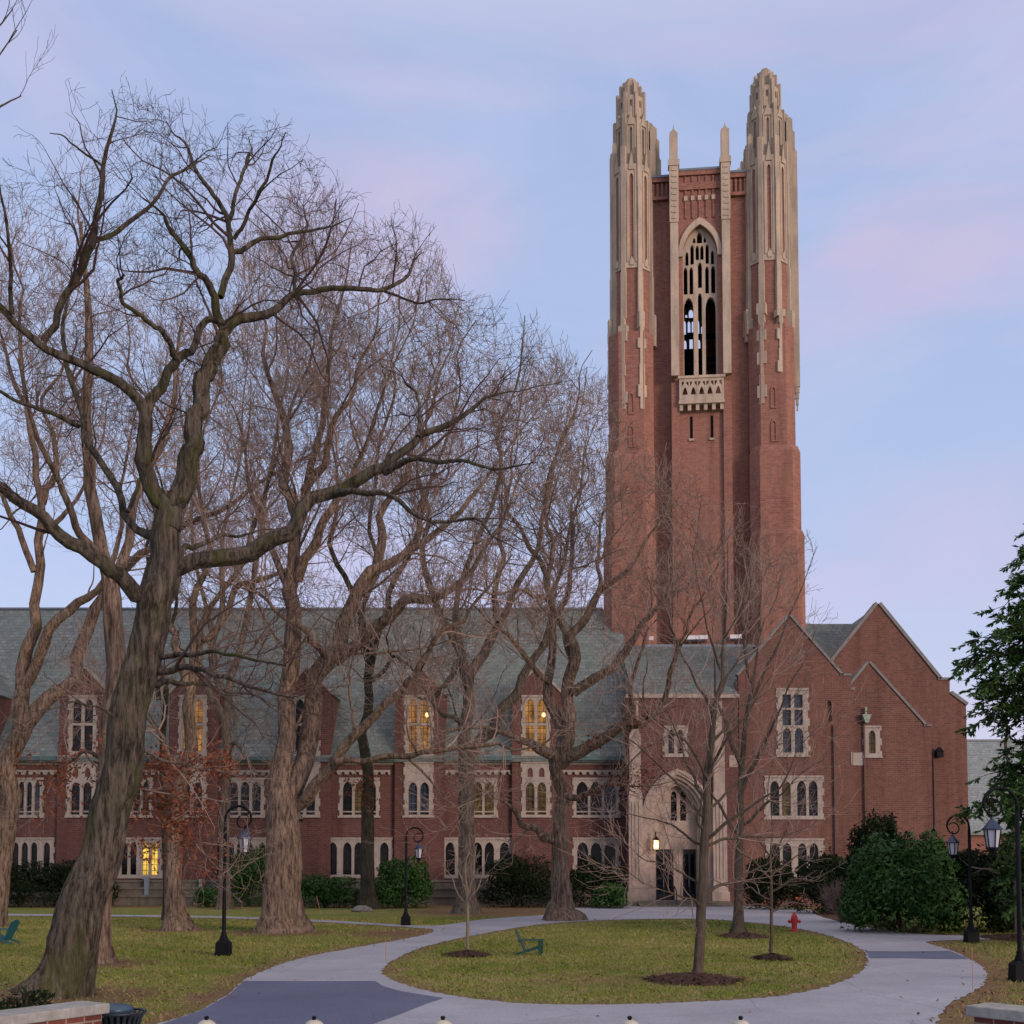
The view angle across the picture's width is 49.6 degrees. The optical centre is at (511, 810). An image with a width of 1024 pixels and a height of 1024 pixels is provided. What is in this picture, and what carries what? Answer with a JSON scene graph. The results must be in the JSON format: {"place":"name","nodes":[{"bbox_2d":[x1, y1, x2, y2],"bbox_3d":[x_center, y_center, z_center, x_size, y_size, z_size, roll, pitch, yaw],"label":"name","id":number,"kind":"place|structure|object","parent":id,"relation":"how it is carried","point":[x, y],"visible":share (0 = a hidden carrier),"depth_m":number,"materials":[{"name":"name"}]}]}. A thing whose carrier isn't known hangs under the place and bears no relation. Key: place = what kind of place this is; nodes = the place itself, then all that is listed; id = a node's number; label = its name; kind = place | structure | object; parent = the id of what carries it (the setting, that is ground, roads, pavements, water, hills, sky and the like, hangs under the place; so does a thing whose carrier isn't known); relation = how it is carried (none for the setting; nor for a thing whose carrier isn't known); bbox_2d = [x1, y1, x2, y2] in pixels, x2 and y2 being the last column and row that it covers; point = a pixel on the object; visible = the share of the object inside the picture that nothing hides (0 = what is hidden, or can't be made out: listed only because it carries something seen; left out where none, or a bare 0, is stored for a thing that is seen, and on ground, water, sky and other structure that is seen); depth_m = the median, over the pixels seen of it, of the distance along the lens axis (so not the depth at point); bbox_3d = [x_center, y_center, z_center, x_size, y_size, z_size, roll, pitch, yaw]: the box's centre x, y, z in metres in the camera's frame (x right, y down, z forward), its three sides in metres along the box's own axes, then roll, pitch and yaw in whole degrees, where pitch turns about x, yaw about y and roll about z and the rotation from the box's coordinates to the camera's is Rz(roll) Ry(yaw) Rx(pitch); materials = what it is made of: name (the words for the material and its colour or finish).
{"place":"outdoors","nodes":[
{"label":"outdoors","id":0,"kind":"place"},
{"bbox_2d":[0,904,1023,1023],"bbox_3d":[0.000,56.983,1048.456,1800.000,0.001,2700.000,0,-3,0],"label":"ground","id":1,"kind":"structure","parent":0,"point":[442,911],"depth_m":29.04,"materials":[{"name":"green plant"}]},
{"bbox_2d":[0,919,21,943],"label":"garden chair","id":2,"kind":"object","parent":1,"relation":"on","point":[12,928],"visible":0.99,"depth_m":35.47,"materials":[{"name":"teal paint"}]},
{"bbox_2d":[0,987,54,1009],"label":"laurel shrub","id":3,"kind":"object","parent":1,"relation":"on","point":[30,1001],"visible":0.78,"depth_m":18.28,"materials":[{"name":"green plant"}]},
{"bbox_2d":[0,0,56,107],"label":"oak tree","id":4,"kind":"object","parent":1,"relation":"on","point":[8,42],"visible":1,"depth_m":27.17,"materials":[{"name":"brown plant"}]},
{"bbox_2d":[8,858,68,907],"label":"yew shrub","id":5,"kind":"object","parent":1,"relation":"on","point":[39,879],"visible":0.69,"depth_m":69.05,"materials":[{"name":"green plant"}]},
{"bbox_2d":[0,1001,109,1023],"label":"brick wall","id":6,"kind":"structure","parent":1,"relation":"on","point":[82,1012],"depth_m":11.15,"materials":[{"name":"stone"}]},
{"bbox_2d":[44,853,120,906],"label":"yew shrub","id":7,"kind":"object","parent":1,"relation":"on","point":[63,874],"visible":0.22,"depth_m":69.33,"materials":[{"name":"green plant"}]},
{"bbox_2d":[0,126,300,963],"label":"oak tree","id":8,"kind":"object","parent":1,"relation":"on","point":[114,640],"visible":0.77,"depth_m":28.73,"materials":[{"name":"brown plant"}]},
{"bbox_2d":[87,287,304,919],"bbox_3d":[-14.941,-10.344,52.453,10.795,31.074,10.992,1,-3,-12],"label":"maple tree","id":9,"kind":"object","parent":1,"relation":"on","point":[166,699],"visible":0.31,"depth_m":53.23,"materials":[{"name":"brown plant"}]},
{"bbox_2d":[190,885,217,907],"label":"rhododendron","id":10,"kind":"object","parent":1,"relation":"on","point":[211,894],"visible":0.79,"depth_m":68.73,"materials":[{"name":"green plant"}]},
{"bbox_2d":[0,161,412,930],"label":"maple tree","id":11,"kind":"object","parent":1,"relation":"on","point":[174,915],"visible":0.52,"depth_m":43.44,"materials":[{"name":"brown plant"}]},
{"bbox_2d":[0,172,436,926],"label":"forked tree","id":12,"kind":"object","parent":1,"relation":"on","point":[16,742],"visible":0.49,"depth_m":46.50,"materials":[{"name":"brown plant"}]},
{"bbox_2d":[120,213,342,909],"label":"maple tree","id":13,"kind":"object","parent":1,"relation":"on","point":[226,789],"visible":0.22,"depth_m":66.20,"materials":[{"name":"brown plant"}]},
{"bbox_2d":[214,805,251,955],"bbox_3d":[-7.690,1.928,30.738,0.957,4.206,0.430,0,-3,0],"label":"lamp post","id":14,"kind":"object","parent":1,"relation":"on","point":[223,944],"visible":0.94,"depth_m":30.68,"materials":[{"name":"black metal"}]},
{"bbox_2d":[230,844,264,905],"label":"climbing shrub","id":15,"kind":"object","parent":1,"relation":"on","point":[241,880],"visible":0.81,"depth_m":70.19,"materials":[{"name":"green plant"}]},
{"bbox_2d":[0,607,625,904],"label":"long hall","id":16,"kind":"structure","parent":1,"relation":"on","point":[330,827],"depth_m":74.12,"materials":[{"name":"brick"}]},
{"bbox_2d":[17,778,43,817],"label":"window","id":17,"kind":"structure","parent":16,"relation":"in","point":[29,795],"depth_m":74.15,"materials":[{"name":"stone"}]},
{"bbox_2d":[11,837,54,871],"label":"window","id":18,"kind":"structure","parent":16,"relation":"in","point":[44,849],"depth_m":73.95,"materials":[{"name":"stone"}]},
{"bbox_2d":[64,762,96,817],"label":"window","id":19,"kind":"structure","parent":16,"relation":"in","point":[83,796],"depth_m":73.90,"materials":[{"name":"stone"}]},
{"bbox_2d":[67,695,97,755],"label":"window","id":20,"kind":"structure","parent":16,"relation":"in","point":[83,733],"depth_m":74.15,"materials":[{"name":"stone"}]},
{"bbox_2d":[117,837,162,877],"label":"window","id":21,"kind":"structure","parent":16,"relation":"in","point":[133,867],"depth_m":73.93,"materials":[{"name":"stone"}]},
{"bbox_2d":[130,778,153,817],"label":"window","id":22,"kind":"structure","parent":16,"relation":"in","point":[143,783],"depth_m":74.14,"materials":[{"name":"stone"}]},
{"bbox_2d":[177,695,207,755],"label":"window","id":23,"kind":"structure","parent":16,"relation":"in","point":[202,713],"depth_m":74.13,"materials":[{"name":"stone"}]},
{"bbox_2d":[185,762,207,817],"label":"window","id":24,"kind":"structure","parent":16,"relation":"in","point":[192,779],"depth_m":73.88,"materials":[{"name":"stone"}]},
{"bbox_2d":[217,837,265,877],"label":"window","id":25,"kind":"structure","parent":16,"relation":"in","point":[255,840],"depth_m":73.95,"materials":[{"name":"stone"}]},
{"bbox_2d":[230,778,264,817],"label":"window","id":26,"kind":"structure","parent":16,"relation":"in","point":[257,808],"depth_m":74.22,"materials":[{"name":"stone"}]},
{"bbox_2d":[292,762,320,817],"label":"window","id":27,"kind":"structure","parent":16,"relation":"in","point":[314,808],"depth_m":73.88,"materials":[{"name":"stone"}]},
{"bbox_2d":[293,695,320,755],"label":"window","id":28,"kind":"structure","parent":16,"relation":"in","point":[300,703],"depth_m":74.19,"materials":[{"name":"stone"}]},
{"bbox_2d":[337,778,380,817],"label":"window","id":29,"kind":"structure","parent":16,"relation":"in","point":[347,808],"depth_m":74.15,"materials":[{"name":"stone"}]},
{"bbox_2d":[330,837,393,877],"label":"window","id":30,"kind":"structure","parent":16,"relation":"in","point":[345,851],"depth_m":73.95,"materials":[{"name":"stone"}]},
{"bbox_2d":[403,762,433,817],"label":"window","id":31,"kind":"structure","parent":16,"relation":"in","point":[425,786],"depth_m":73.90,"materials":[{"name":"stone"}]},
{"bbox_2d":[404,695,433,755],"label":"window","id":32,"kind":"structure","parent":16,"relation":"in","point":[414,715],"depth_m":74.17,"materials":[{"name":"stone"}]},
{"bbox_2d":[444,837,511,877],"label":"window","id":33,"kind":"structure","parent":16,"relation":"in","point":[485,845],"depth_m":74.01,"materials":[{"name":"stone"}]},
{"bbox_2d":[474,778,497,817],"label":"window","id":34,"kind":"structure","parent":16,"relation":"in","point":[483,811],"depth_m":74.22,"materials":[{"name":"stone"}]},
{"bbox_2d":[521,695,550,755],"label":"window","id":35,"kind":"structure","parent":16,"relation":"in","point":[533,706],"depth_m":74.17,"materials":[{"name":"stone"}]},
{"bbox_2d":[520,762,551,817],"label":"window","id":36,"kind":"structure","parent":16,"relation":"in","point":[541,812],"depth_m":73.90,"materials":[{"name":"stone"}]},
{"bbox_2d":[572,778,620,817],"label":"window","id":37,"kind":"structure","parent":16,"relation":"in","point":[579,784],"depth_m":74.22,"materials":[{"name":"stone"}]},
{"bbox_2d":[572,837,620,875],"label":"window","id":38,"kind":"structure","parent":16,"relation":"in","point":[590,845],"depth_m":73.95,"materials":[{"name":"stone"}]},
{"bbox_2d":[0,73,626,999],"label":"oak tree","id":39,"kind":"object","parent":1,"relation":"on","point":[66,967],"visible":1,"depth_m":21.05,"materials":[{"name":"brown plant"}]},
{"bbox_2d":[301,872,359,907],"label":"rhododendron","id":40,"kind":"object","parent":1,"relation":"on","point":[326,890],"visible":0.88,"depth_m":67.94,"materials":[{"name":"green plant"}]},
{"bbox_2d":[351,905,372,911],"bbox_3d":[-8.415,5.457,61.832,1.029,0.395,0.997,-2,-4,36],"label":"boulder","id":41,"kind":"object","parent":1,"relation":"on","point":[361,908],"visible":0.88,"depth_m":61.55,"materials":[{"name":"stone"}]},
{"bbox_2d":[235,235,515,908],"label":"maple tree","id":42,"kind":"object","parent":1,"relation":"on","point":[368,896],"visible":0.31,"depth_m":65.89,"materials":[{"name":"brown plant"}]},
{"bbox_2d":[104,167,668,933],"bbox_3d":[-5.437,-10.897,42.094,19.051,31.078,19.128,2,-3,-28],"label":"maple tree","id":43,"kind":"object","parent":1,"relation":"on","point":[282,903],"visible":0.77,"depth_m":41.69,"materials":[{"name":"brown plant"}]},
{"bbox_2d":[375,855,434,908],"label":"rhododendron","id":44,"kind":"object","parent":1,"relation":"on","point":[387,884],"visible":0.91,"depth_m":67.36,"materials":[{"name":"green plant"}]},
{"bbox_2d":[401,827,423,924],"bbox_3d":[-4.226,2.779,47.089,0.957,4.206,0.430,0,-3,0],"label":"lamp post","id":45,"kind":"object","parent":1,"relation":"on","point":[405,917],"visible":0.96,"depth_m":47.04,"materials":[{"name":"black metal"}]},
{"bbox_2d":[439,838,488,949],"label":"sapling","id":46,"kind":"object","parent":1,"relation":"on","point":[467,894],"visible":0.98,"depth_m":31.87,"materials":[{"name":"brown plant"}]},
{"bbox_2d":[442,949,492,957],"bbox_3d":[-1.228,3.915,30.666,1.459,0.192,1.829,0,-3,0],"label":"mulch bed","id":47,"kind":"object","parent":1,"relation":"on","point":[468,953],"visible":0.96,"depth_m":30.30,"materials":[{"name":"brown soil"}]},
{"bbox_2d":[332,272,644,913],"bbox_3d":[-1.348,-11.294,60.090,17.271,33.726,15.312,0,-3,0],"label":"maple tree","id":48,"kind":"object","parent":1,"relation":"on","point":[459,906],"visible":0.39,"depth_m":59.80,"materials":[{"name":"brown plant"}]},
{"bbox_2d":[8,906,987,1023],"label":"drive","id":49,"kind":"structure","parent":1,"relation":"on","point":[874,990],"depth_m":22.52,"materials":[{"name":"grey concrete"}]},
{"bbox_2d":[102,1003,146,1023],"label":"litter bin","id":50,"kind":"object","parent":49,"relation":"on","point":[120,1013],"visible":0.75,"depth_m":11.77,"materials":[{"name":"metal"}]},
{"bbox_2d":[198,1016,215,1023],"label":"bollard","id":51,"kind":"object","parent":49,"relation":"on","point":[206,1020],"visible":1,"depth_m":9.88,"materials":[{"name":"concrete"}]},
{"bbox_2d":[163,981,441,1023],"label":"asphalt patch","id":52,"kind":"object","parent":49,"relation":"on","point":[324,1002],"visible":1,"depth_m":19.64,"materials":[{"name":"grey asphalt"}]},
{"bbox_2d":[305,1016,322,1023],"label":"bollard","id":53,"kind":"object","parent":49,"relation":"on","point":[314,1020],"visible":1,"depth_m":9.88,"materials":[{"name":"concrete"}]},
{"bbox_2d":[434,1016,451,1023],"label":"bollard","id":54,"kind":"object","parent":49,"relation":"on","point":[442,1021],"visible":1,"depth_m":9.88,"materials":[{"name":"concrete"}]},
{"bbox_2d":[621,1016,637,1023],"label":"bollard","id":55,"kind":"object","parent":49,"relation":"on","point":[629,1020],"visible":1,"depth_m":9.88,"materials":[{"name":"concrete"}]},
{"bbox_2d":[732,1016,748,1023],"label":"bollard","id":56,"kind":"object","parent":49,"relation":"on","point":[740,1020],"visible":1,"depth_m":9.88,"materials":[{"name":"concrete"}]},
{"bbox_2d":[867,951,967,958],"bbox_3d":[11.127,3.995,30.912,2.570,0.001,3.188,-1,-3,12],"label":"asphalt patch","id":57,"kind":"object","parent":49,"relation":"on","point":[918,954],"visible":0.93,"depth_m":30.85,"materials":[{"name":"grey asphalt"}]},
{"bbox_2d":[972,961,972,990],"bbox_3d":[9.013,3.125,21.717,0.014,0.877,0.010,0,-3,0],"label":"marker stake","id":58,"kind":"object","parent":49,"relation":"on","point":[972,975],"visible":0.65,"depth_m":21.71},
{"bbox_2d":[980,934,1023,940],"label":"mulch bed","id":59,"kind":"object","parent":49,"relation":"on","point":[1008,937],"visible":0.73,"depth_m":37.74,"materials":[{"name":"brown soil"}]},
{"bbox_2d":[959,696,1016,933],"bbox_3d":[17.233,0.140,38.587,3.007,8.660,1.322,0,-3,0],"label":"sapling","id":60,"kind":"object","parent":59,"relation":"on","point":[1013,845],"visible":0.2,"depth_m":38.43,"materials":[{"name":"brown plant"}]},
{"bbox_2d":[0,906,1023,1021],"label":"fallen leaves","id":61,"kind":"object","parent":1,"relation":"on","point":[659,996],"visible":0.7,"depth_m":25.14,"materials":[{"name":"brown plant"}]},
{"bbox_2d":[478,849,550,907],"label":"yew shrub","id":62,"kind":"object","parent":1,"relation":"on","point":[525,878],"visible":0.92,"depth_m":68.52,"materials":[{"name":"green plant"}]},
{"bbox_2d":[513,929,544,955],"bbox_3d":[0.459,3.648,30.808,0.842,0.724,0.640,0,-3,8],"label":"garden chair","id":63,"kind":"object","parent":1,"relation":"on","point":[539,947],"visible":0.98,"depth_m":30.60,"materials":[{"name":"green paint"}]},
{"bbox_2d":[346,316,785,920],"bbox_3d":[2.947,-9.938,51.111,18.563,30.115,14.058,-1,-3,20],"label":"maple tree","id":64,"kind":"object","parent":1,"relation":"on","point":[560,906],"visible":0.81,"depth_m":51.49,"materials":[{"name":"brown plant"}]},
{"bbox_2d":[569,855,627,907],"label":"yew shrub","id":65,"kind":"object","parent":1,"relation":"on","point":[583,876],"visible":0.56,"depth_m":68.79,"materials":[{"name":"green plant"}]},
{"bbox_2d":[589,882,629,908],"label":"rhododendron","id":66,"kind":"object","parent":1,"relation":"on","point":[617,897],"visible":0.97,"depth_m":66.62,"materials":[{"name":"green plant"}]},
{"bbox_2d":[620,644,754,906],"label":"entrance block","id":67,"kind":"structure","parent":1,"relation":"on","point":[720,855],"depth_m":72.37,"materials":[{"name":"stone"}]},
{"bbox_2d":[652,832,658,849],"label":"wall lantern","id":68,"kind":"object","parent":67,"relation":"attached to","point":[655,841],"depth_m":71.27,"materials":[{"name":"yellow"}]},
{"bbox_2d":[656,850,672,899],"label":"door","id":69,"kind":"structure","parent":67,"relation":"in","point":[660,883],"depth_m":72.90,"materials":[{"name":"black glass"}]},
{"bbox_2d":[662,726,688,756],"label":"window","id":70,"kind":"structure","parent":67,"relation":"in","point":[669,747],"depth_m":72.29,"materials":[{"name":"stone"}]},
{"bbox_2d":[683,850,695,899],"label":"door","id":71,"kind":"structure","parent":67,"relation":"in","point":[689,856],"depth_m":72.93,"materials":[{"name":"black glass"}]},
{"bbox_2d":[640,972,746,985],"bbox_3d":[3.890,3.563,23.863,2.307,0.187,2.571,0,-3,0],"label":"mulch bed","id":72,"kind":"object","parent":1,"relation":"on","point":[696,978],"visible":0.99,"depth_m":23.41,"materials":[{"name":"brown soil"}]},
{"bbox_2d":[539,497,920,973],"bbox_3d":[4.530,-1.744,24.708,7.768,11.018,5.381,0,-3,0],"label":"young tree","id":73,"kind":"object","parent":72,"relation":"on","point":[704,844],"visible":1,"depth_m":24.52,"materials":[{"name":"brown plant"}]},
{"bbox_2d":[603,68,805,648],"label":"bell tower","id":74,"kind":"structure","parent":1,"relation":"on","point":[714,249],"depth_m":83.61,"materials":[{"name":"brick"}]},
{"bbox_2d":[689,416,693,440],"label":"slit window","id":75,"kind":"structure","parent":74,"relation":"in","point":[691,417],"depth_m":83.45,"materials":[{"name":"stone"}]},
{"bbox_2d":[709,416,714,439],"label":"slit window","id":76,"kind":"structure","parent":74,"relation":"in","point":[711,438],"depth_m":83.29,"materials":[{"name":"stone"}]},
{"bbox_2d":[716,932,769,938],"bbox_3d":[8.160,4.354,39.053,1.975,0.188,2.979,0,-3,0],"label":"mulch bed","id":77,"kind":"object","parent":1,"relation":"on","point":[744,935],"visible":0.94,"depth_m":38.53,"materials":[{"name":"brown soil"}]},
{"bbox_2d":[658,507,851,932],"bbox_3d":[9.332,-3.580,42.287,6.906,16.473,6.072,0,-3,0],"label":"young tree","id":78,"kind":"object","parent":1,"relation":"on","point":[738,925],"visible":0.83,"depth_m":41.76,"materials":[{"name":"brown plant"}]},
{"bbox_2d":[750,953,792,960],"bbox_3d":[6.922,3.853,29.475,1.133,0.192,1.647,0,-3,0],"label":"mulch bed","id":79,"kind":"object","parent":1,"relation":"on","point":[773,957],"visible":0.99,"depth_m":29.16,"materials":[{"name":"brown soil"}]},
{"bbox_2d":[708,805,845,952],"bbox_3d":[6.947,1.861,29.795,3.772,4.308,1.977,0,-3,0],"label":"sapling","id":80,"kind":"object","parent":79,"relation":"on","point":[770,899],"visible":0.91,"depth_m":29.89,"materials":[{"name":"brown plant"}]},
{"bbox_2d":[743,852,804,909],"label":"yew shrub","id":81,"kind":"object","parent":1,"relation":"on","point":[764,890],"visible":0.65,"depth_m":65.13,"materials":[{"name":"green plant"}]},
{"bbox_2d":[787,912,800,931],"bbox_3d":[10.820,4.261,42.522,0.432,0.750,0.406,3,-4,-43],"label":"fire hydrant","id":82,"kind":"object","parent":1,"relation":"on","point":[794,920],"visible":0.98,"depth_m":42.43,"materials":[{"name":"red metal"}]},
{"bbox_2d":[734,602,968,905],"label":"gabled wing","id":83,"kind":"structure","parent":1,"relation":"on","point":[908,766],"depth_m":72.98,"materials":[{"name":"red brick"}]},
{"bbox_2d":[776,688,810,756],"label":"window","id":84,"kind":"structure","parent":83,"relation":"in","point":[802,691],"depth_m":72.82,"materials":[{"name":"stone"}]},
{"bbox_2d":[764,776,824,818],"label":"window","id":85,"kind":"structure","parent":83,"relation":"in","point":[808,814],"depth_m":72.56,"materials":[{"name":"stone"}]},
{"bbox_2d":[765,838,824,878],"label":"window","id":86,"kind":"structure","parent":83,"relation":"in","point":[785,855],"depth_m":72.35,"materials":[{"name":"stone"}]},
{"bbox_2d":[862,726,882,757],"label":"window","id":87,"kind":"structure","parent":83,"relation":"in","point":[873,741],"depth_m":73.06,"materials":[{"name":"stone"}]},
{"bbox_2d":[814,908,925,933],"bbox_3d":[17.264,5.202,53.933,4.633,0.001,29.416,-1,-3,13],"label":"mulch bed","id":88,"kind":"object","parent":1,"relation":"on","point":[829,915],"visible":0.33,"depth_m":50.30,"materials":[{"name":"brown soil"}]},
{"bbox_2d":[787,843,846,913],"bbox_3d":[16.768,3.603,59.647,3.794,3.917,4.597,0,-3,0],"label":"yew shrub","id":89,"kind":"object","parent":88,"relation":"on","point":[811,890],"visible":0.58,"depth_m":58.93,"materials":[{"name":"green plant"}]},
{"bbox_2d":[816,876,845,921],"bbox_3d":[14.847,3.943,49.841,2.324,2.167,1.872,0,-3,0],"label":"dormant shrub","id":90,"kind":"object","parent":88,"relation":"on","point":[833,905],"visible":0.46,"depth_m":49.79,"materials":[{"name":"brown plant"}]},
{"bbox_2d":[834,808,910,921],"bbox_3d":[16.322,2.462,49.795,3.451,5.175,5.046,0,-3,0],"label":"yew shrub","id":91,"kind":"object","parent":88,"relation":"on","point":[886,825],"visible":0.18,"depth_m":49.44,"materials":[{"name":"green plant"}]},
{"bbox_2d":[834,827,984,934],"bbox_3d":[14.939,2.623,42.312,5.281,4.113,5.245,0,-3,0],"label":"rhododendron","id":92,"kind":"object","parent":88,"relation":"on","point":[916,878],"visible":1,"depth_m":41.17,"materials":[{"name":"green plant"}]},
{"bbox_2d":[946,815,979,942],"bbox_3d":[14.602,2.203,36.018,0.957,4.206,0.430,0,-3,0],"label":"lamp post","id":93,"kind":"object","parent":1,"relation":"on","point":[970,933],"visible":1,"depth_m":35.97,"materials":[{"name":"black metal"}]},
{"bbox_2d":[935,844,1023,933],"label":"yew shrub","id":94,"kind":"object","parent":1,"relation":"on","point":[992,910],"visible":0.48,"depth_m":41.51,"materials":[{"name":"green plant"}]},
{"bbox_2d":[948,524,1023,924],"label":"hemlock tree","id":95,"kind":"object","parent":1,"relation":"on","point":[995,687],"visible":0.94,"depth_m":35.50,"materials":[{"name":"green plant"}]},
{"bbox_2d":[966,1002,1023,1023],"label":"brick wall","id":96,"kind":"structure","parent":1,"relation":"on","point":[991,1013],"depth_m":11.17,"materials":[{"name":"stone"}]},
{"bbox_2d":[982,786,1023,981],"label":"lamp post","id":97,"kind":"object","parent":1,"relation":"on","point":[992,828],"visible":0.99,"depth_m":23.74,"materials":[{"name":"black metal"}]},
{"bbox_2d":[0,0,1023,738],"label":"sky","id":98,"kind":"structure","parent":0,"point":[490,121],"materials":[{"name":"blue"}]},
{"bbox_2d":[967,739,1023,858],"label":"slate building","id":99,"kind":"structure","parent":0,"point":[981,753],"depth_m":117.35,"materials":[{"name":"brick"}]}
]}

